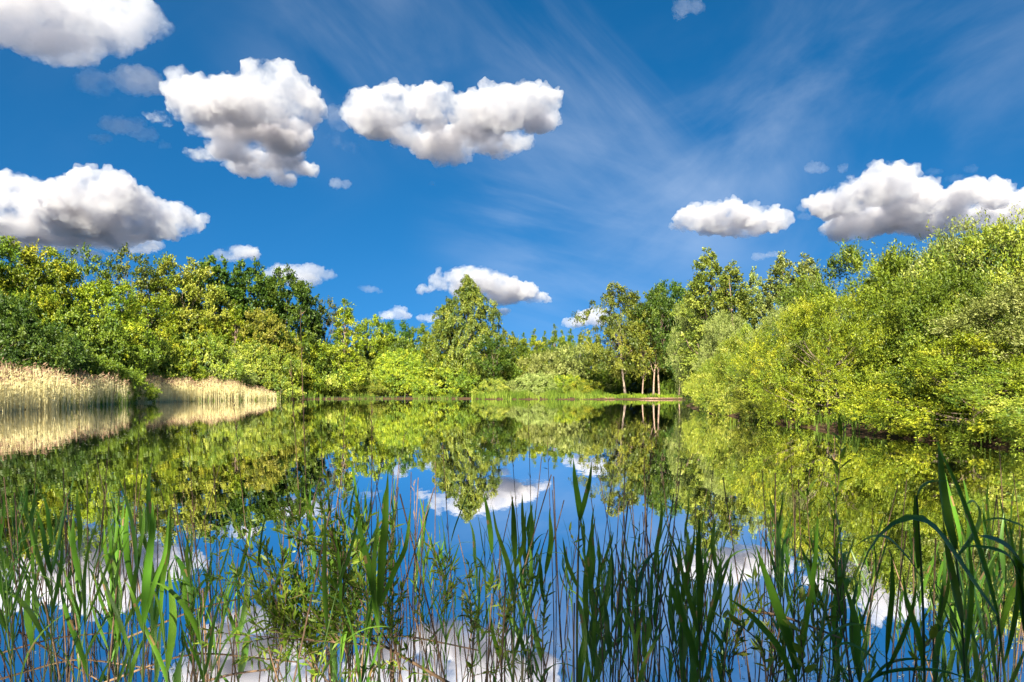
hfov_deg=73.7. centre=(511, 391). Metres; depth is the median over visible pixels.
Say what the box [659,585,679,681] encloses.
reed
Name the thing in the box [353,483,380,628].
reed
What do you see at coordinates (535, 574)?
reed
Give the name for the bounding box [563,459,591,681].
reed
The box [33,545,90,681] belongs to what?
reed
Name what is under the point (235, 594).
reed
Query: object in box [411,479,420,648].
dry cane
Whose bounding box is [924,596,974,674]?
reed
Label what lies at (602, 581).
reed
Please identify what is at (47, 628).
dead stub
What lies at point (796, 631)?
reed
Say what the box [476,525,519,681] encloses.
reed
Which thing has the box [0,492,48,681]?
reed
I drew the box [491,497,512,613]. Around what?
dead stub
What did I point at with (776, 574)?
reed
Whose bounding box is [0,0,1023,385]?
sky
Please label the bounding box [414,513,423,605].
reed
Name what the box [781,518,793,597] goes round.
reed
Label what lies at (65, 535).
dead stub
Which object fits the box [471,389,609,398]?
sedge
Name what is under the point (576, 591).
dead stub
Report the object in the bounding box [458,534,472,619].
dead stub
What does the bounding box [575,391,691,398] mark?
bank weeds
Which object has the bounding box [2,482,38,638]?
reed
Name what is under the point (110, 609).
reed
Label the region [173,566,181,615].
reed
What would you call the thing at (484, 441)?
water
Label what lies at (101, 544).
reed
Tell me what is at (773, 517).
reed
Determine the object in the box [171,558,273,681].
reed
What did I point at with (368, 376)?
bush
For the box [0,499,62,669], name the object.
reed
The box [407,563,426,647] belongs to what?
reed
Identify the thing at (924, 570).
reed
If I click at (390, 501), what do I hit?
dead stub
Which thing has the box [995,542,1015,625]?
reed
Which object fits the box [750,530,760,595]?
reed
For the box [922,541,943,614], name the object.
reed
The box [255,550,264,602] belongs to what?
reed
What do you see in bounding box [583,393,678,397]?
short grass
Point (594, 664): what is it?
reed
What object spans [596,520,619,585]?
reed
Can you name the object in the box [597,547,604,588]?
reed
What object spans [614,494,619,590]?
dead stub
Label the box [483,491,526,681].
reed
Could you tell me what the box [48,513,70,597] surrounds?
reed
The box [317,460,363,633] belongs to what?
reed
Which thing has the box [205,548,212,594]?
reed
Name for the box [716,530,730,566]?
reed
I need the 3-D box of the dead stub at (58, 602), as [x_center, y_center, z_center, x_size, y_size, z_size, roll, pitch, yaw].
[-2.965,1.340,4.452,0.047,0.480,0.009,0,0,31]
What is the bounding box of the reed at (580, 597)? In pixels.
[565,524,606,616]
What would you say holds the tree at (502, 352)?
on the ground at (863, 430)
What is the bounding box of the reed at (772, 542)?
[769,516,774,571]
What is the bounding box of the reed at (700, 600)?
[665,513,734,681]
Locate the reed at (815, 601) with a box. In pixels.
[765,544,855,681]
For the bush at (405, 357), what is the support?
on the ground at (863, 430)
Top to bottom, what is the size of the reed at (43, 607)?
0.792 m
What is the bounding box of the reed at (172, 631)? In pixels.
[145,509,184,681]
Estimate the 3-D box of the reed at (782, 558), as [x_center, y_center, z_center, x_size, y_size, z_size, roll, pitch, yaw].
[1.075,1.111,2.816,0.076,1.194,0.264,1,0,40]
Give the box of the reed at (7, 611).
[0,509,46,674]
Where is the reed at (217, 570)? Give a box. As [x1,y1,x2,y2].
[193,513,234,658]
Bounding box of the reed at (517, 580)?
[503,544,528,606]
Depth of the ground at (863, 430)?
26.65 m
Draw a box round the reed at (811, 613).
[788,605,831,681]
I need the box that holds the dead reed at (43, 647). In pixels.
[18,631,98,680]
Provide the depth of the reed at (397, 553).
4.76 m
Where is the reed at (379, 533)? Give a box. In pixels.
[366,489,385,581]
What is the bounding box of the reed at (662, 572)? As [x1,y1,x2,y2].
[637,509,674,652]
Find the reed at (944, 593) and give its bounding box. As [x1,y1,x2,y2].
[916,545,957,681]
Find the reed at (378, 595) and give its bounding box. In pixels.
[355,474,410,681]
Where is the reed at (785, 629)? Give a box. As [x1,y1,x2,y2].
[727,510,867,681]
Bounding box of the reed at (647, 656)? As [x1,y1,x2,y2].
[624,586,667,681]
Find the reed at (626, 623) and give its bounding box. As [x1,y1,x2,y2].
[621,563,634,681]
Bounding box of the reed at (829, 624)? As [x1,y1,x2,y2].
[800,474,874,681]
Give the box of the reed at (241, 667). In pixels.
[219,514,252,681]
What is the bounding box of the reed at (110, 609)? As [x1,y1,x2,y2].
[90,497,122,681]
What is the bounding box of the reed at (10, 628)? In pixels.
[0,525,65,681]
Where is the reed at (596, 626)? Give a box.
[580,533,612,681]
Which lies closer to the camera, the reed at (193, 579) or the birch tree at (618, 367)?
the reed at (193, 579)
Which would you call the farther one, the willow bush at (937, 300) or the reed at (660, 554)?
the willow bush at (937, 300)
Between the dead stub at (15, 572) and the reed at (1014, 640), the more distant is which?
the reed at (1014, 640)
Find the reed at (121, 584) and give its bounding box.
[93,531,129,651]
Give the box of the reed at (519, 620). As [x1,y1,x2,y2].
[498,533,553,681]
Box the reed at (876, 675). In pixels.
[867,658,976,681]
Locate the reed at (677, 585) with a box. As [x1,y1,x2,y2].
[668,542,679,681]
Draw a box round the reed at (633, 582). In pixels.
[619,517,662,671]
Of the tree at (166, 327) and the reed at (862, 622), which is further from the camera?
the tree at (166, 327)
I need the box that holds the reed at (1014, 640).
[1007,598,1023,667]
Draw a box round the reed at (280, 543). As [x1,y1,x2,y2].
[262,484,317,681]
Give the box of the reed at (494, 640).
[480,512,542,681]
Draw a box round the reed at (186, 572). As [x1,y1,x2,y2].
[174,524,219,681]
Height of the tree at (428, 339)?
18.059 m
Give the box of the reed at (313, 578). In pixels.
[279,489,346,681]
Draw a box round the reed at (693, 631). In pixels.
[680,578,701,681]
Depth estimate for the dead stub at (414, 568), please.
3.87 m
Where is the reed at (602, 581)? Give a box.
[601,554,608,595]
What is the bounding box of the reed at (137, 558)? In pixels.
[99,478,160,681]
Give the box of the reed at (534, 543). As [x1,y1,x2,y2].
[520,510,545,570]
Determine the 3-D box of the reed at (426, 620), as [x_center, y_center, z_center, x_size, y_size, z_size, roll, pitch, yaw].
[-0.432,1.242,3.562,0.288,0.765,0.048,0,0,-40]
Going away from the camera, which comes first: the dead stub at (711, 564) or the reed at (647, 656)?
the reed at (647, 656)
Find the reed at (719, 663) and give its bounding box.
[693,564,746,681]
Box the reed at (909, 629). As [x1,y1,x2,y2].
[895,579,920,672]
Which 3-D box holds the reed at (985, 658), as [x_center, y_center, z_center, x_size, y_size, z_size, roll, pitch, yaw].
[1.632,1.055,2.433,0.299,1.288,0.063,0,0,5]
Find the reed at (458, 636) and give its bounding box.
[450,587,467,680]
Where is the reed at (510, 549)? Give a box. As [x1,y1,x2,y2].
[506,521,534,597]
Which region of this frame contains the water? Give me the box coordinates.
[0,399,1023,681]
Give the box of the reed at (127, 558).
[114,501,167,681]
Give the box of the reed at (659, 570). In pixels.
[640,550,669,681]
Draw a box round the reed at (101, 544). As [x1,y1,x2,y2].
[81,502,108,581]
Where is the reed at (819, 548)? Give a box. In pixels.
[803,520,831,603]
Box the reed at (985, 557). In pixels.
[978,532,987,587]
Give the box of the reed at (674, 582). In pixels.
[649,561,711,681]
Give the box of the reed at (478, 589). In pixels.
[463,518,483,681]
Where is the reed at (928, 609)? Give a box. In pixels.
[894,574,946,676]
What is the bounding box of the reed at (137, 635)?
[99,577,158,678]
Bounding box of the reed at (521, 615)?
[502,559,534,675]
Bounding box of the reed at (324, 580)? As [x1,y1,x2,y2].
[296,508,386,681]
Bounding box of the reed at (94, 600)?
[31,511,127,681]
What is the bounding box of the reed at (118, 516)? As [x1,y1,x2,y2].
[117,490,124,582]
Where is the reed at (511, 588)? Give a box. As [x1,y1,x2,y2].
[501,492,568,681]
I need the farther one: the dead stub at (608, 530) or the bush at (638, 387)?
the bush at (638, 387)
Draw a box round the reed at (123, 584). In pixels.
[111,528,140,621]
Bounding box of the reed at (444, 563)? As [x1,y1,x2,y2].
[435,514,471,634]
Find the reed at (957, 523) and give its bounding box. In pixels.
[940,474,1005,647]
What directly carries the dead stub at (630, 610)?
in the water
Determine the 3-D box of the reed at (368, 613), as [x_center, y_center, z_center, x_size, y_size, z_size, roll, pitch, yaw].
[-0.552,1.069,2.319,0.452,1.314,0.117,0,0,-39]
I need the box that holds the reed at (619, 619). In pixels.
[610,539,629,681]
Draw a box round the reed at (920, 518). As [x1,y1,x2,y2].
[855,433,1018,681]
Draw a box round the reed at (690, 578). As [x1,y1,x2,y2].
[682,540,696,601]
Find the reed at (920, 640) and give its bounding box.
[855,480,945,681]
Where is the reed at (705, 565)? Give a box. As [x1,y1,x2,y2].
[693,546,707,643]
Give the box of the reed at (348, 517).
[327,479,358,588]
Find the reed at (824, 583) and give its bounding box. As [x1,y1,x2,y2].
[810,523,826,621]
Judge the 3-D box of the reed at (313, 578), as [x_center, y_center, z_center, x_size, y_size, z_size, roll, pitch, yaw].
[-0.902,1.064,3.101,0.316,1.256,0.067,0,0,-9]
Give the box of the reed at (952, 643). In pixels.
[937,565,954,681]
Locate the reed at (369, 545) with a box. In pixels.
[336,466,406,679]
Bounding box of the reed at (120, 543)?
[100,493,126,681]
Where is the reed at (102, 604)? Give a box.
[94,516,139,681]
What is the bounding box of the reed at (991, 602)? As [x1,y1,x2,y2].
[957,502,1013,681]
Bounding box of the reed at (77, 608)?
[63,520,81,681]
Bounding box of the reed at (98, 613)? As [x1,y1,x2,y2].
[89,578,109,649]
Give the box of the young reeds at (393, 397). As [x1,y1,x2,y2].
[185,391,469,400]
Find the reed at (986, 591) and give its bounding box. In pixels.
[951,540,1015,681]
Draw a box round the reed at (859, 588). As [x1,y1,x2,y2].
[852,551,863,622]
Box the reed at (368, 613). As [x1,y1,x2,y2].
[288,542,388,681]
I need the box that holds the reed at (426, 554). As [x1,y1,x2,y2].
[420,534,443,610]
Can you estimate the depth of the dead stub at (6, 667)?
3.36 m
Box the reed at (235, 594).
[210,550,260,661]
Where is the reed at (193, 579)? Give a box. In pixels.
[168,534,232,667]
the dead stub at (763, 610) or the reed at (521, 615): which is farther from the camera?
the reed at (521, 615)
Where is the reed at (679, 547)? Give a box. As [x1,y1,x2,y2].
[672,521,683,575]
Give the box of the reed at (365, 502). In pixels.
[352,492,370,603]
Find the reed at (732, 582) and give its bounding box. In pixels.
[722,562,737,664]
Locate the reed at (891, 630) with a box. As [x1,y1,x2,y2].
[872,592,899,672]
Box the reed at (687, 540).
[681,499,690,617]
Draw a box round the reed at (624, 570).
[607,510,647,681]
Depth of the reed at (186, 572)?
2.98 m
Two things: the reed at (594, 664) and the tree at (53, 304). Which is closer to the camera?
the reed at (594, 664)
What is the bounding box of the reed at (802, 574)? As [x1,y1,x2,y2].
[784,505,839,659]
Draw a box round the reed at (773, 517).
[763,492,806,679]
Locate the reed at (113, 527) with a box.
[110,494,117,563]
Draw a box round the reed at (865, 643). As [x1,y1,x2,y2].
[829,528,890,678]
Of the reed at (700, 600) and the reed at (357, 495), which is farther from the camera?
the reed at (357, 495)
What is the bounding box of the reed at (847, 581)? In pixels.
[830,506,850,681]
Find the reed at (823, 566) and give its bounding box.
[818,549,831,586]
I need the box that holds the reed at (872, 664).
[853,649,885,681]
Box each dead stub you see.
[0,491,12,622]
[0,608,31,681]
[0,652,11,681]
[3,477,32,681]
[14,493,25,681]
[16,503,44,605]
[26,564,44,681]
[39,578,43,621]
[44,601,61,681]
[45,530,50,681]
[56,567,59,621]
[59,560,67,681]
[63,468,69,640]
[63,503,70,585]
[65,520,73,624]
[66,493,85,681]
[67,505,72,657]
[68,627,75,681]
[71,620,73,681]
[74,613,84,681]
[86,472,92,635]
[86,483,106,633]
[96,456,107,515]
[108,550,120,681]
[112,474,142,645]
[114,507,126,613]
[117,561,120,671]
[124,476,132,572]
[129,522,149,681]
[135,513,137,597]
[144,657,146,678]
[155,502,157,591]
[160,489,180,588]
[171,504,189,606]
[173,493,198,627]
[187,524,193,676]
[190,509,207,649]
[191,465,219,567]
[191,619,196,681]
[202,588,207,681]
[204,519,211,622]
[210,514,213,595]
[213,464,216,589]
[216,593,219,646]
[227,617,237,681]
[231,615,234,681]
[234,596,237,629]
[267,507,285,681]
[268,473,320,640]
[268,646,278,681]
[289,506,350,650]
[293,511,330,681]
[315,479,340,678]
[321,498,330,681]
[327,467,335,551]
[338,499,346,665]
[356,459,382,589]
[361,637,363,678]
[370,488,434,680]
[372,461,404,608]
[377,487,398,680]
[387,472,393,540]
[389,458,399,605]
[390,559,393,681]
[391,574,404,681]
[393,617,395,681]
[397,507,403,591]
[398,612,403,681]
[399,494,445,681]
[401,528,411,642]
[406,472,411,608]
[407,597,431,681]
[410,500,423,681]
[412,509,419,603]
[413,478,418,653]
[419,538,428,609]
[432,462,435,602]
[440,568,451,654]
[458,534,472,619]
[462,592,468,674]
[464,616,472,680]
[472,577,483,660]
[484,551,492,661]
[485,618,495,681]
[487,594,492,681]
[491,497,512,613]
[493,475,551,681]
[495,548,499,677]
[500,573,506,681]
[504,605,507,681]
[511,629,512,671]
[515,530,547,645]
[527,500,563,669]
[528,456,541,586]
[533,606,547,673]
[543,631,551,681]
[552,490,556,606]
[553,476,564,681]
[560,574,564,611]
[564,519,581,638]
[573,603,574,681]
[576,552,577,625]
[591,498,603,592]
[598,608,630,678]
[600,480,617,601]
[612,501,628,681]
[614,467,625,677]
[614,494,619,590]
[615,544,646,681]
[616,557,618,607]
[618,567,622,681]
[624,516,628,657]
[629,500,640,590]
[631,492,638,610]
[635,556,642,679]
[638,477,646,575]
[642,512,645,611]
[644,457,651,624]
[644,481,653,640]
[646,504,652,628]
[646,534,678,681]
[648,494,673,681]
[658,547,662,681]
[659,618,660,681]
[660,463,675,587]
[661,462,681,627]
[676,542,691,658]
[686,657,687,681]
[695,499,696,539]
[698,520,712,681]
[698,554,712,652]
[709,499,714,605]
[722,477,749,681]
[722,627,727,681]
[728,596,740,681]
[740,557,745,609]
[743,632,750,681]
[758,522,764,596]
[758,530,765,681]
[762,471,772,610]
[769,473,775,674]
[769,627,779,681]
[770,527,772,675]
[791,496,795,681]
[798,479,808,657]
[819,587,829,681]
[827,591,831,681]
[839,520,849,681]
[863,485,897,641]
[889,550,932,680]
[890,531,906,681]
[900,479,906,593]
[906,558,910,589]
[913,537,917,681]
[926,524,955,680]
[932,538,935,681]
[972,548,980,645]
[980,494,997,638]
[996,626,998,681]
[997,500,1000,617]
[999,445,1003,599]
[1013,473,1020,535]
[1014,622,1021,681]
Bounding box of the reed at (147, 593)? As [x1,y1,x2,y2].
[124,499,168,681]
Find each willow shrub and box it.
[193,466,449,681]
[412,536,537,681]
[712,556,855,681]
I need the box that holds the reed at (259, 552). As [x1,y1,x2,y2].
[230,512,303,681]
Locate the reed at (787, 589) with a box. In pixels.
[783,498,806,635]
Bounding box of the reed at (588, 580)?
[577,504,595,681]
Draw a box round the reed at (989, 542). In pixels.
[982,478,1005,654]
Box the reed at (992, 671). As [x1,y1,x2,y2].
[972,629,1009,681]
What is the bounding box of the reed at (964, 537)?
[959,508,1001,681]
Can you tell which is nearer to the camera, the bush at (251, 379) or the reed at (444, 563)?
the reed at (444, 563)
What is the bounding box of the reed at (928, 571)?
[883,525,940,676]
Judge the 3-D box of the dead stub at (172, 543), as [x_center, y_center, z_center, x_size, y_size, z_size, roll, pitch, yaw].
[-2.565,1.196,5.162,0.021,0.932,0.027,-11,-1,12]
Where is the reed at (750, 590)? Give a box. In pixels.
[734,534,766,670]
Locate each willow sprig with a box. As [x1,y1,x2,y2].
[184,588,198,681]
[212,520,232,681]
[536,582,554,681]
[569,522,605,681]
[630,515,646,681]
[713,608,774,681]
[782,579,817,681]
[796,464,819,663]
[818,415,856,681]
[904,617,949,681]
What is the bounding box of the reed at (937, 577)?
[924,551,946,625]
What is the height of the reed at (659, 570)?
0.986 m
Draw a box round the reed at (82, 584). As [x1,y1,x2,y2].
[60,489,111,681]
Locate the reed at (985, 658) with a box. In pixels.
[924,512,1007,681]
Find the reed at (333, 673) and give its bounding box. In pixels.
[328,530,346,681]
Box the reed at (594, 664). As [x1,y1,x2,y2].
[582,579,604,681]
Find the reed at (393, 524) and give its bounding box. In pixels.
[390,476,397,586]
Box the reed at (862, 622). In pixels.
[811,585,880,681]
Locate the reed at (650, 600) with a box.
[640,497,662,679]
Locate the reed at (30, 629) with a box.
[24,508,43,681]
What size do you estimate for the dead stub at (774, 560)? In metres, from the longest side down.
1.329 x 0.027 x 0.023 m
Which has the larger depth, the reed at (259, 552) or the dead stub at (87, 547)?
the dead stub at (87, 547)
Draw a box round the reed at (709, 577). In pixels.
[694,540,715,622]
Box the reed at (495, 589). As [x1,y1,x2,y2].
[486,541,503,623]
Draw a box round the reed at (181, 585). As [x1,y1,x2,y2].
[173,523,195,637]
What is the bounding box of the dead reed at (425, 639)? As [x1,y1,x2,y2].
[320,635,477,650]
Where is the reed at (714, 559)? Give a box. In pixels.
[703,515,728,681]
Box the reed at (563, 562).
[559,554,570,619]
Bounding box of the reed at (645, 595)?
[633,548,663,648]
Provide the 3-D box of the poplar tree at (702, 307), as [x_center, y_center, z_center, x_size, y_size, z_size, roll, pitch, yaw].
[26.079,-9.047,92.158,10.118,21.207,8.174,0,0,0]
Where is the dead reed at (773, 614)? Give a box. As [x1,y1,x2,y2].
[746,608,840,638]
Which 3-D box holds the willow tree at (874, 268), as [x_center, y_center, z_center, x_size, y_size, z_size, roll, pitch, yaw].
[21.234,-2.943,35.017,9.473,10.092,12.710,0,0,11]
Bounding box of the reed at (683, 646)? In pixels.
[678,525,694,681]
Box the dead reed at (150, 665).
[104,653,296,681]
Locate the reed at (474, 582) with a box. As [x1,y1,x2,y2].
[464,563,484,599]
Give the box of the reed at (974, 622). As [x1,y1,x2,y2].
[963,570,982,674]
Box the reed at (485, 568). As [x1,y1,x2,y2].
[472,499,497,664]
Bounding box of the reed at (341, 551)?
[339,536,360,667]
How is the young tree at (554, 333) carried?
on the ground at (863, 430)
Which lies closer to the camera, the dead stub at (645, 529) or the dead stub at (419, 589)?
the dead stub at (419, 589)
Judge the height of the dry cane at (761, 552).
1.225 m
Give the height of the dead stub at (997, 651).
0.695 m
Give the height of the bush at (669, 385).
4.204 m
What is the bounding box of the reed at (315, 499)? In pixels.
[305,481,318,604]
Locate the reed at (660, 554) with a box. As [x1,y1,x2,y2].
[649,511,674,607]
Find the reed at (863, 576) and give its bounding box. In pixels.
[848,515,888,663]
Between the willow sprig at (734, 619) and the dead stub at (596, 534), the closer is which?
the willow sprig at (734, 619)
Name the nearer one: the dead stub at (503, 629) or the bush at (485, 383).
the dead stub at (503, 629)
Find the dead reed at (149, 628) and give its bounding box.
[127,594,264,637]
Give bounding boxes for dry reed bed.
[0,357,116,411]
[90,370,280,403]
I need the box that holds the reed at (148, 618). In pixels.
[142,556,149,623]
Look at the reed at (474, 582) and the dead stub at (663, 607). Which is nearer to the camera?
the dead stub at (663, 607)
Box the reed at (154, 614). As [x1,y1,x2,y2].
[143,459,165,681]
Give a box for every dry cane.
[26,408,38,634]
[93,390,115,654]
[125,404,140,670]
[187,442,204,670]
[232,393,260,668]
[289,368,306,681]
[298,309,312,676]
[320,439,329,655]
[336,407,345,681]
[369,401,374,681]
[380,431,406,609]
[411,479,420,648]
[437,442,456,681]
[511,443,530,681]
[528,404,531,647]
[545,442,553,681]
[598,402,621,598]
[637,422,656,679]
[669,409,681,648]
[705,456,715,553]
[750,481,769,629]
[789,446,798,656]
[832,436,843,681]
[868,504,877,671]
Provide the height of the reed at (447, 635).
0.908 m
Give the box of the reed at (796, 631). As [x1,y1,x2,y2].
[795,587,816,681]
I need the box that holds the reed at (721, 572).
[669,501,751,681]
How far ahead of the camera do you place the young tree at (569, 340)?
199.87 m
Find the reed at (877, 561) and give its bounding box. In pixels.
[862,532,896,601]
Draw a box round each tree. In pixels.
[0,235,75,337]
[0,236,47,318]
[0,246,113,333]
[0,285,95,366]
[48,242,124,331]
[64,279,156,369]
[99,242,171,325]
[119,290,186,375]
[125,251,202,333]
[140,254,236,351]
[161,254,273,360]
[175,309,225,379]
[202,256,290,393]
[223,299,257,387]
[226,306,302,392]
[237,263,335,396]
[305,295,356,373]
[329,298,368,395]
[347,314,398,363]
[371,319,420,366]
[403,323,436,357]
[415,274,517,395]
[419,322,458,388]
[465,335,521,379]
[528,329,538,357]
[541,330,547,359]
[548,324,557,363]
[566,328,575,354]
[568,280,668,392]
[585,332,591,377]
[609,290,685,395]
[616,316,662,393]
[628,287,674,393]
[630,287,690,393]
[633,279,697,393]
[653,330,699,394]
[663,291,712,401]
[669,246,734,390]
[690,309,748,392]
[697,259,761,356]
[721,319,774,386]
[742,266,764,336]
[745,305,806,396]
[754,250,801,341]
[766,236,938,411]
[778,252,834,385]
[824,236,1007,414]
[888,201,1023,356]
[889,208,1023,397]
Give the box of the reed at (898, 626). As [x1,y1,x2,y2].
[894,592,903,658]
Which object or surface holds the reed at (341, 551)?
on the water
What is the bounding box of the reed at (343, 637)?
[327,518,364,681]
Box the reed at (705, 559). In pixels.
[688,485,720,668]
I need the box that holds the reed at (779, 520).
[768,486,798,612]
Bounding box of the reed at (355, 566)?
[350,502,368,656]
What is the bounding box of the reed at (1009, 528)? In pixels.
[997,484,1023,576]
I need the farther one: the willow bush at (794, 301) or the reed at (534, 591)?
the willow bush at (794, 301)
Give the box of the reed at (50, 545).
[36,475,73,592]
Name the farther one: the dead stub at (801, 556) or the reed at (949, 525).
the dead stub at (801, 556)
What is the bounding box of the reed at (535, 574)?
[528,550,540,612]
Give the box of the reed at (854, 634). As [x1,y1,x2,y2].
[830,578,875,681]
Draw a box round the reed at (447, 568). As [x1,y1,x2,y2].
[424,490,469,670]
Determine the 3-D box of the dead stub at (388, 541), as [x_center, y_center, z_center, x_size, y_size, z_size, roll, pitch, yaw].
[-0.823,1.089,4.664,0.026,1.270,0.022,-8,7,25]
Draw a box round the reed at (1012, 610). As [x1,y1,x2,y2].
[1009,576,1015,644]
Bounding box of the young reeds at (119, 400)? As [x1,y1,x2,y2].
[36,385,138,407]
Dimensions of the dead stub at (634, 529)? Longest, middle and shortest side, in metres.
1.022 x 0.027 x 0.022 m
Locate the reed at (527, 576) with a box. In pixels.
[525,551,531,591]
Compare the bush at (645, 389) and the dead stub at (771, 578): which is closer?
the dead stub at (771, 578)
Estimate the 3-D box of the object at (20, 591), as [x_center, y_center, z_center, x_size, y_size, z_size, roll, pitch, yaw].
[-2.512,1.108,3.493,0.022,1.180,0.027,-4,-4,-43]
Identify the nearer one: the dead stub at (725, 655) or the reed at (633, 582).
the dead stub at (725, 655)
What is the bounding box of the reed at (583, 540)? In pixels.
[581,502,588,607]
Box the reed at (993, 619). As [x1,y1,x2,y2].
[979,523,1012,660]
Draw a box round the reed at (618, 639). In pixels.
[579,573,630,681]
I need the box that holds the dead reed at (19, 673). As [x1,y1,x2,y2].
[0,659,161,679]
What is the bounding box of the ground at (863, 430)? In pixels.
[12,395,1023,448]
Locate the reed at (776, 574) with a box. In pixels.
[749,514,804,679]
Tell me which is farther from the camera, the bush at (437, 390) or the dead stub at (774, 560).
the bush at (437, 390)
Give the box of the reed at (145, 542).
[139,502,168,579]
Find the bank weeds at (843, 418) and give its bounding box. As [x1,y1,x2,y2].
[698,399,1023,444]
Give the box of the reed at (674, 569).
[664,518,703,658]
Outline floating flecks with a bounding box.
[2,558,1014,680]
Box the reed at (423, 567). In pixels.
[410,497,439,583]
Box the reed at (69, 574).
[28,474,84,670]
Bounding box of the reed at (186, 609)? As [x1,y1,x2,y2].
[157,511,232,681]
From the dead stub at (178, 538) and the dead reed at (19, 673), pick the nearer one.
the dead reed at (19, 673)
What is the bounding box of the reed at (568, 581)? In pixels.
[559,520,576,625]
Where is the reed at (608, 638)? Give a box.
[596,538,658,681]
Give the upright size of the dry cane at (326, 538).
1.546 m
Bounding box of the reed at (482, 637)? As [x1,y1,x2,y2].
[472,606,489,681]
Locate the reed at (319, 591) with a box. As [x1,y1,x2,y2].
[301,561,321,654]
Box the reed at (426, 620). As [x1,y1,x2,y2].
[410,561,443,677]
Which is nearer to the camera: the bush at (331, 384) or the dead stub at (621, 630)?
the dead stub at (621, 630)
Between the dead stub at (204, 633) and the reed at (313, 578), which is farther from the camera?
the reed at (313, 578)
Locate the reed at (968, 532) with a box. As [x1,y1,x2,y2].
[947,473,1018,674]
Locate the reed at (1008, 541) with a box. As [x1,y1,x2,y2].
[994,490,1017,674]
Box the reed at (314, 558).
[295,480,321,681]
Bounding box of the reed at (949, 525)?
[938,438,981,681]
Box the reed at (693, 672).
[690,555,722,681]
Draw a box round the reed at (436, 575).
[419,522,448,636]
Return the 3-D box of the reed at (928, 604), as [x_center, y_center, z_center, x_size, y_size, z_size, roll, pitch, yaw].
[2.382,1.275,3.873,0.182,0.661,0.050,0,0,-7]
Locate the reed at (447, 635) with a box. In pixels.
[426,552,459,673]
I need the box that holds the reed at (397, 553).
[388,491,400,595]
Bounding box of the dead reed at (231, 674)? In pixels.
[199,668,278,681]
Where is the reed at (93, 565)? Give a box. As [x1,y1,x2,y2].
[82,526,105,606]
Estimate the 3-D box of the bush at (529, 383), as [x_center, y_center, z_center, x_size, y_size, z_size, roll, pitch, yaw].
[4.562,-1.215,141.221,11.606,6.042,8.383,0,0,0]
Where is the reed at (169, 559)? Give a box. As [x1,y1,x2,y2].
[161,519,175,599]
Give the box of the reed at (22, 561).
[10,484,60,611]
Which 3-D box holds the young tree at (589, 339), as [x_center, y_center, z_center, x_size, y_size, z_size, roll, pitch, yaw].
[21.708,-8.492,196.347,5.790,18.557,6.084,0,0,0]
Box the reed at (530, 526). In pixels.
[520,500,533,678]
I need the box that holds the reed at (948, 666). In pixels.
[929,540,957,681]
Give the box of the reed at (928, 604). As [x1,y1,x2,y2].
[920,576,939,646]
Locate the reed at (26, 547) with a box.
[14,488,58,610]
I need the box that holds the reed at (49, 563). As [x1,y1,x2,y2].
[0,509,89,681]
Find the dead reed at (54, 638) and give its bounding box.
[3,631,126,652]
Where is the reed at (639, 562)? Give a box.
[614,541,646,577]
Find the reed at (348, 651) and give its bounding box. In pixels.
[321,588,377,681]
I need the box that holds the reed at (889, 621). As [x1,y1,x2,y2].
[822,550,916,681]
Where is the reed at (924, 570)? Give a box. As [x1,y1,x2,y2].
[905,540,930,631]
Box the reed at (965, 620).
[937,577,991,681]
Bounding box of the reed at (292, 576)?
[237,508,314,681]
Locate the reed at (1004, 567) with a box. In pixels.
[963,514,1023,681]
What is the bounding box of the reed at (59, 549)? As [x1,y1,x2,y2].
[23,503,77,633]
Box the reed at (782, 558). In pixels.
[763,516,791,681]
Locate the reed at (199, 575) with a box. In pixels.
[193,546,207,611]
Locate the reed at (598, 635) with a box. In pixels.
[587,553,599,673]
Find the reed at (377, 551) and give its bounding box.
[349,484,405,653]
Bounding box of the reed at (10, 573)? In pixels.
[1,486,29,668]
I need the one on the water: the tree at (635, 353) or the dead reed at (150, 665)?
the dead reed at (150, 665)
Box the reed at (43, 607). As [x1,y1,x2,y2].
[37,561,60,675]
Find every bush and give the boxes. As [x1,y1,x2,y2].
[0,288,95,378]
[0,318,103,379]
[26,349,133,397]
[28,301,165,402]
[96,319,188,381]
[141,335,207,384]
[168,329,251,389]
[196,346,259,393]
[214,338,308,399]
[250,329,332,396]
[291,339,369,396]
[322,350,383,396]
[347,379,392,396]
[360,331,422,395]
[360,358,401,395]
[363,348,447,395]
[392,353,482,397]
[440,348,522,396]
[470,377,509,394]
[488,380,527,392]
[498,335,531,376]
[503,354,542,381]
[509,371,557,395]
[515,347,572,388]
[517,338,552,381]
[532,341,618,392]
[535,336,579,363]
[537,380,562,394]
[545,373,586,393]
[563,377,604,392]
[567,350,633,394]
[589,361,652,394]
[616,368,676,393]
[630,374,674,392]
[649,344,704,393]
[656,379,676,394]
[681,355,734,406]
[683,332,780,414]
[691,352,776,410]
[717,280,929,425]
[719,341,844,421]
[767,284,854,397]
[828,327,1023,441]
[842,310,1023,421]
[847,260,1023,419]
[923,272,1023,413]
[933,357,1023,449]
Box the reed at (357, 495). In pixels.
[339,450,358,657]
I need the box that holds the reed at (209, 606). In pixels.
[172,537,219,680]
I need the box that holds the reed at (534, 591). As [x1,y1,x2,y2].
[497,547,542,681]
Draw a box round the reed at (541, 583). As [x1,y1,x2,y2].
[526,509,575,681]
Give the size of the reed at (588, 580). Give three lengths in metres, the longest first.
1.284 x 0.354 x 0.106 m
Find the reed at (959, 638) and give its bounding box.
[948,562,962,681]
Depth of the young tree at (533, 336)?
198.69 m
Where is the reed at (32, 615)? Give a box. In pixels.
[5,492,71,681]
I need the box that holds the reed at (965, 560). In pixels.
[959,523,968,580]
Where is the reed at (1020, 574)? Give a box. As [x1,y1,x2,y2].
[962,517,1023,633]
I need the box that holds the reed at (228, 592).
[211,523,257,673]

